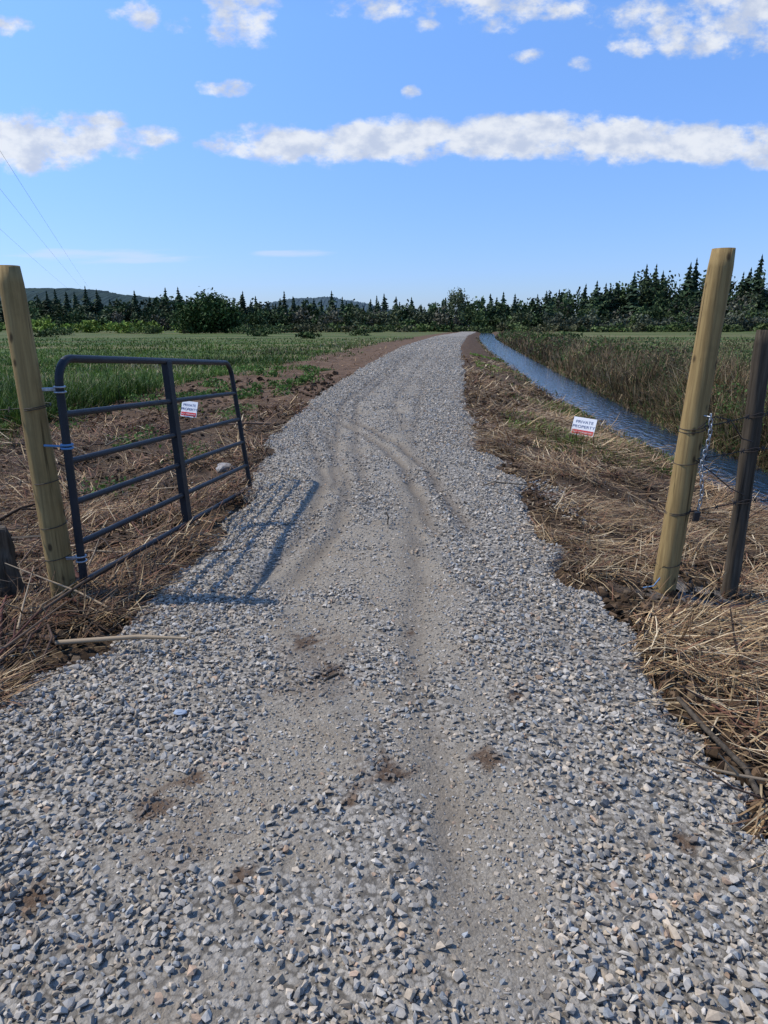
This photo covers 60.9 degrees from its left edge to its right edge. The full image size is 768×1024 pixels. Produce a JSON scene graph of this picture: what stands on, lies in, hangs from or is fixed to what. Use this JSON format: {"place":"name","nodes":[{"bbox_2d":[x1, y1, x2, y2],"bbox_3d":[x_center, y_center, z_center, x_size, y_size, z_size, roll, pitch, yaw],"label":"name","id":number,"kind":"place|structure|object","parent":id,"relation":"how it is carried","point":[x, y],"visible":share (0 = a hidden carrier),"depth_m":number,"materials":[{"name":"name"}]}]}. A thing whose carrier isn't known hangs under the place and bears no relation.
{"place":"outdoors","nodes":[
{"label":"outdoors","id":0,"kind":"place"},
{"bbox_2d":[0,151,91,305],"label":"power lines","id":1,"kind":"object","parent":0,"point":[38,236],"visible":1,"depth_m":54.15,"materials":[{"name":"grey metal"}]},
{"bbox_2d":[0,288,184,310],"bbox_3d":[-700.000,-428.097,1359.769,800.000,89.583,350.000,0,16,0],"label":"hill","id":2,"kind":"structure","parent":0,"point":[32,293],"depth_m":1360.93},
{"bbox_2d":[262,296,390,315],"bbox_3d":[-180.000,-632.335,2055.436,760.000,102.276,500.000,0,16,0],"label":"hill","id":3,"kind":"structure","parent":0,"point":[324,299],"depth_m":2064.66,"materials":[{"name":"green plant"}]},
{"bbox_2d":[0,331,767,1023],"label":"gravel road","id":4,"kind":"structure","parent":0,"point":[370,887],"depth_m":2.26,"materials":[{"name":"grey gravel"}]},
{"bbox_2d":[173,709,186,714],"bbox_3d":[-0.859,0.844,2.757,0.057,0.015,0.045,0,16,0],"label":"slate chip","id":5,"kind":"object","parent":4,"relation":"on","point":[179,712],"visible":1,"depth_m":2.75,"materials":[{"name":"blue"}]},
{"bbox_2d":[323,481,528,682],"bbox_3d":[0.267,0.173,5.026,0.794,0.131,4.346,7,17,23],"label":"twig","id":6,"kind":"object","parent":4,"relation":"on","point":[330,676],"visible":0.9,"depth_m":5.38,"materials":[{"name":"brown wood"}]},
{"bbox_2d":[0,328,767,839],"bbox_3d":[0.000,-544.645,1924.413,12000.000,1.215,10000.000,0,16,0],"label":"ground","id":7,"kind":"structure","parent":0,"point":[342,362],"depth_m":9.06,"materials":[{"name":"soil"}]},
{"bbox_2d":[0,525,40,599],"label":"broken fence post","id":8,"kind":"object","parent":7,"relation":"on","point":[7,551],"visible":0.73,"depth_m":4.25,"materials":[{"name":"wood"}]},
{"bbox_2d":[0,265,77,601],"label":"wooden gate post","id":9,"kind":"object","parent":7,"relation":"on","point":[53,527],"visible":0.94,"depth_m":3.84,"materials":[{"name":"brown wood"}]},
{"bbox_2d":[42,355,252,582],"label":"metal farm gate","id":10,"kind":"structure","parent":9,"relation":"attached to","point":[171,400],"depth_m":4.84,"materials":[{"name":"metal"}]},
{"bbox_2d":[180,401,197,417],"bbox_3d":[-3.975,-1.949,13.276,0.405,0.600,0.019,10,4,22],"label":"private property sign","id":11,"kind":"object","parent":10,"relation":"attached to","point":[189,407],"visible":1,"depth_m":13.26,"materials":[{"name":"white plastic"}]},
{"bbox_2d":[169,286,249,333],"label":"field maple tree","id":12,"kind":"object","parent":7,"relation":"on","point":[206,314],"visible":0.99,"depth_m":167.68,"materials":[{"name":"green plant"}]},
{"bbox_2d":[216,463,232,472],"bbox_3d":[-1.993,-0.537,8.159,0.229,0.146,0.211,0,16,0],"label":"rock","id":13,"kind":"object","parent":7,"relation":"on","point":[220,466],"visible":0.62,"depth_m":8.09,"materials":[{"name":"grey stone"}]},
{"bbox_2d":[34,323,695,338],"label":"field shrubs","id":14,"kind":"object","parent":7,"relation":"on","point":[249,330],"visible":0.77,"depth_m":134.96,"materials":[{"name":"green plant"}]},
{"bbox_2d":[0,345,767,871],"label":"dry straw","id":15,"kind":"object","parent":7,"relation":"on","point":[662,647],"visible":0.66,"depth_m":5.35,"materials":[{"name":"beige plant"}]},
{"bbox_2d":[0,329,767,499],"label":"grass","id":16,"kind":"structure","parent":7,"relation":"on","point":[650,384],"depth_m":19.73,"materials":[{"name":"green plant"}]},
{"bbox_2d":[0,254,767,330],"bbox_3d":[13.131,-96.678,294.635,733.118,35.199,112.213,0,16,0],"label":"treeline","id":17,"kind":"object","parent":7,"relation":"on","point":[654,299],"visible":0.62,"depth_m":280.66,"materials":[{"name":"green plant"}]},
{"bbox_2d":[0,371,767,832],"bbox_3d":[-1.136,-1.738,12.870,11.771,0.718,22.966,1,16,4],"label":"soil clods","id":18,"kind":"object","parent":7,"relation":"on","point":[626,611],"visible":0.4,"depth_m":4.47,"materials":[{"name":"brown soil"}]},
{"bbox_2d":[676,696,762,798],"bbox_3d":[1.334,0.915,2.599,0.059,0.042,0.604,-1,16,-3],"label":"stick","id":19,"kind":"object","parent":18,"relation":"on","point":[741,764],"visible":0.91,"depth_m":2.57,"materials":[{"name":"brown wood"}]},
{"bbox_2d":[0,402,767,800],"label":"cut brush","id":20,"kind":"object","parent":7,"relation":"on","point":[48,640],"visible":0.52,"depth_m":4.04,"materials":[{"name":"plant"}]},
{"bbox_2d":[0,308,767,333],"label":"bramble hedge","id":21,"kind":"object","parent":7,"relation":"on","point":[578,324],"visible":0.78,"depth_m":215.98,"materials":[{"name":"green plant"}]},
{"bbox_2d":[444,287,470,323],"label":"birch tree","id":22,"kind":"object","parent":7,"relation":"on","point":[454,303],"visible":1,"depth_m":237.82,"materials":[{"name":"green plant"}]},
{"bbox_2d":[571,416,596,436],"bbox_3d":[3.534,-1.383,11.670,0.420,0.600,0.018,16,6,33],"label":"private property sign","id":23,"kind":"object","parent":7,"relation":"on","point":[585,426],"visible":0.84,"depth_m":11.65,"materials":[{"name":"white plastic"}]},
{"bbox_2d":[652,248,735,593],"bbox_3d":[1.912,-0.360,4.129,0.254,2.435,0.158,0,16,0],"label":"wooden gate post","id":24,"kind":"object","parent":7,"relation":"on","point":[715,295],"visible":0.94,"depth_m":4.01,"materials":[{"name":"brown wood"}]},
{"bbox_2d":[692,413,712,520],"bbox_3d":[1.958,-0.278,4.082,0.108,0.684,0.042,14,21,41],"label":"hanging chain","id":25,"kind":"object","parent":24,"relation":"hanging from","point":[696,516],"visible":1,"depth_m":4.06,"materials":[{"name":"metal"}]},
{"bbox_2d":[690,411,767,511],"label":"barbed wire fence","id":26,"kind":"object","parent":24,"relation":"attached to","point":[743,450],"visible":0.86,"depth_m":4.10,"materials":[{"name":"grey metal"}]},
{"bbox_2d":[721,330,767,598],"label":"old fence post","id":27,"kind":"object","parent":7,"relation":"on","point":[752,425],"visible":0.84,"depth_m":4.19,"materials":[{"name":"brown wood"}]},
{"bbox_2d":[0,0,767,312],"label":"sky","id":28,"kind":"structure","parent":0,"point":[359,150],"materials":[{"name":"blue"}]},
{"bbox_2d":[479,332,767,513],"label":"ditch water","id":29,"kind":"structure","parent":0,"point":[643,430],"depth_m":16.47,"materials":[{"name":"blue liquid"}]},
{"bbox_3d":[-3.600,0.119,3.880,0.094,1.850,0.089,0,16,0],"label":"fence stake","id":30,"kind":"object","parent":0,"visible":0},
{"bbox_2d":[0,407,45,581],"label":"barbed wire fence","id":31,"kind":"object","parent":30,"relation":"attached to","point":[27,527],"visible":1,"depth_m":3.99,"materials":[{"name":"grey metal"}]}
]}

